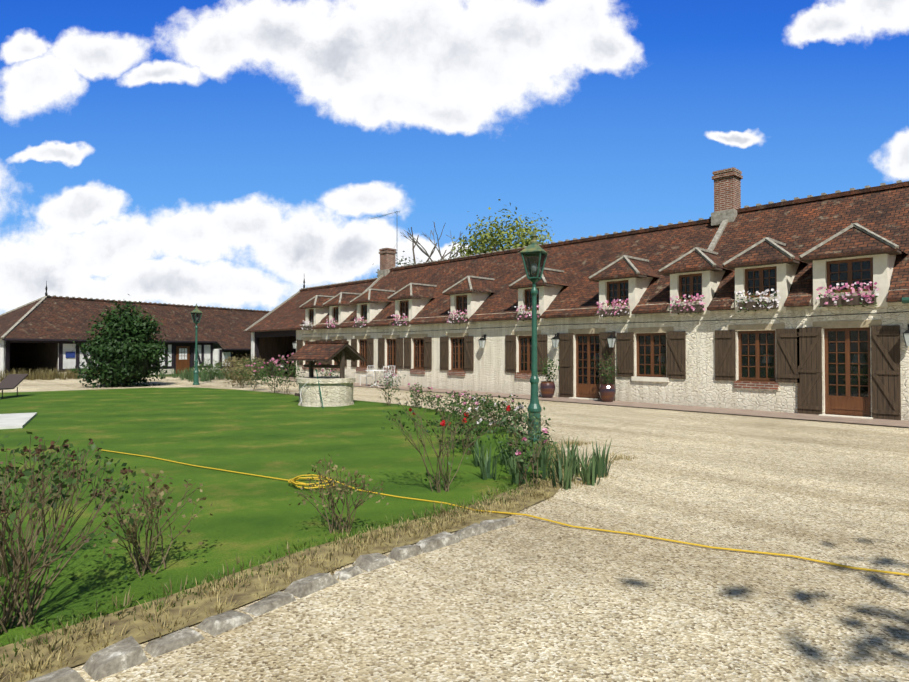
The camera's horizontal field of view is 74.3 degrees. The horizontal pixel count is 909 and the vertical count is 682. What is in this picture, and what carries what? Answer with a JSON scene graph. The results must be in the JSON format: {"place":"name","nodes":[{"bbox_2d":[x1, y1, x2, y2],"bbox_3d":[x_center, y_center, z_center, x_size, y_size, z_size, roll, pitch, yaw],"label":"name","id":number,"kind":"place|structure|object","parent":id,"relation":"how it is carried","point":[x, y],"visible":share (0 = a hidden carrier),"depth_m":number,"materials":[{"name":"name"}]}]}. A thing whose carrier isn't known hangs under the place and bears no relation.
{"place":"outdoors","nodes":[
{"label":"outdoors","id":0,"kind":"place"},
{"bbox_2d":[57,374,236,378],"bbox_3d":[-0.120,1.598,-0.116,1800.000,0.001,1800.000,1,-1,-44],"label":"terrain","id":1,"kind":"structure","parent":0,"point":[167,375],"depth_m":37.47,"materials":[{"name":"beige gravel"}]},
{"bbox_2d":[0,281,269,377],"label":"half timbered barn","id":2,"kind":"structure","parent":1,"relation":"on","point":[38,333],"depth_m":37.44,"materials":[{"name":"tile"}]},
{"bbox_2d":[251,330,295,378],"bbox_3d":[-8.323,0.690,36.448,5.920,2.900,5.390,1,-1,-44],"label":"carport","id":3,"kind":"object","parent":1,"relation":"on","point":[255,336],"visible":0.08,"depth_m":35.61,"materials":[{"name":"paint"}]},
{"bbox_2d":[272,351,295,375],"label":"shrub","id":4,"kind":"object","parent":3,"relation":"on","point":[285,357],"visible":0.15,"depth_m":35.05,"materials":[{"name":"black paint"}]},
{"bbox_2d":[376,227,458,276],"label":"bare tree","id":5,"kind":"object","parent":1,"relation":"on","point":[413,247],"visible":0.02,"depth_m":49.42,"materials":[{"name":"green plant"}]},
{"bbox_2d":[400,222,470,261],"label":"dead tree","id":6,"kind":"object","parent":1,"relation":"on","point":[423,251],"visible":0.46,"depth_m":47.97,"materials":[{"name":"brown wood"}]},
{"bbox_2d":[443,199,553,258],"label":"willow tree","id":7,"kind":"object","parent":1,"relation":"on","point":[494,244],"visible":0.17,"depth_m":46.33,"materials":[{"name":"green plant"}]},
{"bbox_2d":[259,282,908,420],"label":"house walls","id":8,"kind":"structure","parent":1,"relation":"on","point":[700,385],"depth_m":18.02,"materials":[{"name":"paint"}]},
{"bbox_2d":[245,180,908,331],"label":"roof","id":9,"kind":"structure","parent":8,"relation":"on","point":[797,226],"depth_m":19.92,"materials":[{"name":"tile"}]},
{"bbox_2d":[378,167,742,277],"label":"chimneys","id":10,"kind":"object","parent":9,"relation":"on","point":[727,192],"visible":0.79,"depth_m":19.42,"materials":[{"name":"brick"}]},
{"bbox_2d":[299,223,902,330],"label":"dormers","id":11,"kind":"object","parent":9,"relation":"on","point":[852,253],"visible":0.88,"depth_m":16.90,"materials":[{"name":"paint"}]},
{"bbox_2d":[301,281,878,329],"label":"flower boxes","id":12,"kind":"object","parent":11,"relation":"attached to","point":[866,299],"visible":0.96,"depth_m":15.78,"materials":[{"name":"pink wood"}]},
{"bbox_2d":[297,320,900,419],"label":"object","id":13,"kind":"object","parent":8,"relation":"attached to","point":[794,356],"visible":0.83,"depth_m":15.97,"materials":[{"name":"brown wood"}]},
{"bbox_2d":[292,324,908,347],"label":"wall lanterns","id":14,"kind":"object","parent":8,"relation":"attached to","point":[611,339],"depth_m":19.84,"materials":[{"name":"grey metal"}]},
{"bbox_2d":[302,311,908,334],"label":"ledge","id":15,"kind":"object","parent":8,"relation":"attached to","point":[644,322],"visible":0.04,"depth_m":17.32,"materials":[{"name":"white paint"}]},
{"bbox_2d":[0,387,551,646],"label":"lawn ground","id":16,"kind":"structure","parent":0,"point":[280,435],"depth_m":7.70,"materials":[{"name":"green plant"}]},
{"bbox_2d":[0,374,27,397],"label":"table","id":17,"kind":"object","parent":16,"relation":"on","point":[11,381],"visible":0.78,"depth_m":20.24,"materials":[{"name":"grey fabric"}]},
{"bbox_2d":[0,412,36,428],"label":"terrace slab","id":18,"kind":"structure","parent":16,"relation":"on","point":[14,420],"depth_m":13.27,"materials":[{"name":"white concrete"}]},
{"bbox_2d":[0,447,122,576],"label":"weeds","id":19,"kind":"object","parent":16,"relation":"on","point":[8,530],"visible":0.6,"depth_m":4.28,"materials":[{"name":"brown"}]},
{"bbox_2d":[0,431,143,633],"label":"shrub","id":20,"kind":"object","parent":16,"relation":"on","point":[40,504],"visible":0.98,"depth_m":3.49,"materials":[{"name":"brown"}]},
{"bbox_2d":[90,469,212,577],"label":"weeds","id":21,"kind":"object","parent":16,"relation":"on","point":[147,558],"visible":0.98,"depth_m":4.27,"materials":[{"name":"brown"}]},
{"bbox_2d":[268,352,305,394],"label":"rose bush","id":22,"kind":"object","parent":16,"relation":"on","point":[283,371],"visible":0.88,"depth_m":21.19,"materials":[{"name":"green plant"}]},
{"bbox_2d":[287,341,364,408],"bbox_3d":[-3.918,0.935,17.480,2.005,1.862,1.953,-1,-1,34],"label":"well","id":23,"kind":"object","parent":16,"relation":"on","point":[326,391],"visible":0.96,"depth_m":17.02,"materials":[{"name":"stone"}]},
{"bbox_2d":[289,454,388,533],"bbox_3d":[-1.009,1.334,5.156,0.857,0.691,0.628,0,-1,10],"label":"shrub","id":24,"kind":"object","parent":16,"relation":"on","point":[340,496],"visible":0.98,"depth_m":5.19,"materials":[{"name":"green plant"}]},
{"bbox_2d":[370,366,405,404],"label":"shrub","id":25,"kind":"object","parent":16,"relation":"on","point":[387,387],"visible":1,"depth_m":17.15,"materials":[{"name":"green plant"}]},
{"bbox_2d":[408,382,432,407],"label":"rose bush","id":26,"kind":"object","parent":16,"relation":"on","point":[417,390],"visible":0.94,"depth_m":16.45,"materials":[{"name":"green plant"}]},
{"bbox_2d":[421,391,453,411],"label":"rose bush","id":27,"kind":"object","parent":16,"relation":"on","point":[431,398],"visible":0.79,"depth_m":15.32,"materials":[{"name":"green plant"}]},
{"bbox_2d":[381,390,517,492],"bbox_3d":[-0.128,1.130,6.857,1.429,1.150,1.116,1,-1,-31],"label":"red rose","id":28,"kind":"object","parent":16,"relation":"on","point":[443,424],"visible":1,"depth_m":6.75,"materials":[{"name":"brown"}]},
{"bbox_2d":[442,390,471,415],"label":"rose bush","id":29,"kind":"object","parent":16,"relation":"on","point":[457,397],"visible":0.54,"depth_m":14.48,"materials":[{"name":"green plant"}]},
{"bbox_2d":[433,390,500,448],"bbox_3d":[0.165,1.285,9.790,1.018,0.927,1.172,0,-1,-12],"label":"rose bush","id":30,"kind":"object","parent":16,"relation":"on","point":[464,409],"visible":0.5,"depth_m":9.78,"materials":[{"name":"green plant"}]},
{"bbox_2d":[443,406,494,455],"bbox_3d":[0.196,1.362,9.083,0.831,0.752,0.640,1,-1,-44],"label":"rose bush","id":31,"kind":"object","parent":16,"relation":"on","point":[475,425],"visible":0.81,"depth_m":9.04,"materials":[{"name":"green plant"}]},
{"bbox_2d":[464,392,493,418],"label":"rose bush","id":32,"kind":"object","parent":16,"relation":"on","point":[477,398],"visible":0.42,"depth_m":13.57,"materials":[{"name":"green plant"}]},
{"bbox_2d":[471,394,517,432],"bbox_3d":[0.790,1.382,11.416,0.960,0.783,0.982,1,-1,-44],"label":"rose bush","id":33,"kind":"object","parent":16,"relation":"on","point":[489,405],"visible":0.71,"depth_m":11.45,"materials":[{"name":"green plant"}]},
{"bbox_2d":[478,395,513,426],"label":"rose bush","id":34,"kind":"object","parent":16,"relation":"on","point":[499,411],"visible":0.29,"depth_m":12.37,"materials":[{"name":"green plant"}]},
{"bbox_2d":[497,403,527,431],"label":"rose bush","id":35,"kind":"object","parent":16,"relation":"on","point":[520,418],"visible":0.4,"depth_m":11.38,"materials":[{"name":"green plant"}]},
{"bbox_2d":[486,402,557,467],"bbox_3d":[0.944,1.273,8.148,0.843,0.903,1.146,1,-1,-44],"label":"rose bush","id":36,"kind":"object","parent":16,"relation":"on","point":[520,428],"visible":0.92,"depth_m":8.14,"materials":[{"name":"green plant"}]},
{"bbox_2d":[465,433,619,489],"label":"iris plants","id":37,"kind":"object","parent":16,"relation":"on","point":[594,468],"visible":0.85,"depth_m":7.42,"materials":[{"name":"green plant"}]},
{"bbox_2d":[0,422,638,681],"bbox_3d":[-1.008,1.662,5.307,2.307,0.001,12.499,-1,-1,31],"label":"dry ground","id":38,"kind":"structure","parent":0,"point":[82,656],"depth_m":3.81,"materials":[{"name":"beige plant"}]},
{"bbox_2d":[502,428,556,486],"bbox_3d":[0.855,1.372,6.971,0.892,0.670,0.637,1,-1,-44],"label":"rose bush","id":39,"kind":"object","parent":38,"relation":"on","point":[521,451],"visible":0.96,"depth_m":6.96,"materials":[{"name":"green plant"}]},
{"bbox_2d":[519,230,547,441],"bbox_3d":[1.403,-0.104,10.538,0.410,3.720,0.410,0,-1,26],"label":"lamp post","id":40,"kind":"object","parent":38,"relation":"on","point":[534,254],"visible":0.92,"depth_m":10.48,"materials":[{"name":"green metal"}]},
{"bbox_2d":[0,0,908,314],"bbox_3d":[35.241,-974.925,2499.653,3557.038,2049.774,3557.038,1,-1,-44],"label":"sky","id":41,"kind":"structure","parent":0,"point":[254,154],"depth_m":2504.37,"materials":[{"name":"blue"}]},
{"bbox_2d":[0,376,908,681],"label":"gravel yard","id":42,"kind":"structure","parent":0,"point":[526,598],"depth_m":4.11,"materials":[{"name":"beige gravel"}]},
{"bbox_2d":[0,366,98,381],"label":"tall weeds","id":43,"kind":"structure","parent":42,"relation":"on","point":[47,375],"depth_m":32.15,"materials":[{"name":"green plant"}]},
{"bbox_2d":[68,294,177,387],"bbox_3d":[-14.466,0.152,26.328,4.085,4.549,4.100,1,-1,-44],"label":"conifer shrub","id":44,"kind":"object","parent":42,"relation":"on","point":[125,349],"visible":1,"depth_m":25.68,"materials":[{"name":"green plant"}]},
{"bbox_2d":[190,304,202,384],"bbox_3d":[-11.793,0.146,27.400,0.410,3.720,0.410,-1,-1,36],"label":"lamp post","id":45,"kind":"object","parent":42,"relation":"on","point":[196,313],"visible":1,"depth_m":27.35,"materials":[{"name":"green metal"}]},
{"bbox_2d":[187,358,224,378],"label":"yard shrub","id":46,"kind":"object","parent":42,"relation":"on","point":[217,365],"visible":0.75,"depth_m":31.48,"materials":[{"name":"green plant"}]},
{"bbox_2d":[157,367,268,381],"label":"plants","id":47,"kind":"object","parent":42,"relation":"on","point":[185,374],"visible":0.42,"depth_m":32.36,"materials":[{"name":"green plant"}]},
{"bbox_2d":[214,353,244,372],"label":"yard shrub","id":48,"kind":"object","parent":42,"relation":"on","point":[227,361],"visible":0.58,"depth_m":33.67,"materials":[{"name":"green plant"}]},
{"bbox_2d":[217,358,261,386],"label":"yard shrub","id":49,"kind":"object","parent":42,"relation":"on","point":[243,371],"visible":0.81,"depth_m":25.24,"materials":[{"name":"green plant"}]},
{"bbox_2d":[228,354,264,376],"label":"yard shrub","id":50,"kind":"object","parent":42,"relation":"on","point":[247,358],"visible":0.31,"depth_m":31.70,"materials":[{"name":"green plant"}]},
{"bbox_2d":[232,359,272,384],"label":"yard shrub","id":51,"kind":"object","parent":42,"relation":"on","point":[248,360],"visible":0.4,"depth_m":27.18,"materials":[{"name":"green plant"}]},
{"bbox_2d":[236,363,269,390],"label":"rose bush","id":52,"kind":"object","parent":42,"relation":"on","point":[259,371],"visible":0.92,"depth_m":23.43,"materials":[{"name":"green plant"}]},
{"bbox_2d":[26,518,516,681],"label":"kerb stones","id":53,"kind":"object","parent":42,"relation":"on","point":[123,654],"visible":1,"depth_m":3.53,"materials":[{"name":"grey stone"}]},
{"bbox_2d":[258,358,297,392],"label":"rose bush","id":54,"kind":"object","parent":42,"relation":"on","point":[270,377],"visible":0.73,"depth_m":22.21,"materials":[{"name":"green plant"}]},
{"bbox_2d":[315,363,345,375],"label":"flowering bush","id":55,"kind":"object","parent":42,"relation":"on","point":[333,371],"visible":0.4,"depth_m":20.24,"materials":[{"name":"green plant"}]},
{"bbox_2d":[101,450,908,575],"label":"garden hose","id":56,"kind":"object","parent":42,"relation":"on","point":[293,480],"visible":0.81,"depth_m":5.50,"materials":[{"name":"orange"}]},
{"bbox_2d":[281,379,908,426],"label":"pavement","id":57,"kind":"structure","parent":42,"relation":"on","point":[900,423],"depth_m":16.06,"materials":[{"name":"beige concrete"}]},
{"bbox_2d":[363,365,397,386],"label":"garden chairs","id":58,"kind":"object","parent":57,"relation":"on","point":[367,370],"visible":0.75,"depth_m":25.83,"materials":[{"name":"white paint"}]},
{"bbox_2d":[538,358,559,397],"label":"pot plant","id":59,"kind":"object","parent":57,"relation":"on","point":[547,388],"visible":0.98,"depth_m":19.55,"materials":[{"name":"green plant"}]},
{"bbox_2d":[593,353,619,401],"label":"pot plant","id":60,"kind":"object","parent":57,"relation":"on","point":[607,391],"visible":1,"depth_m":18.03,"materials":[{"name":"green plant"}]}
]}

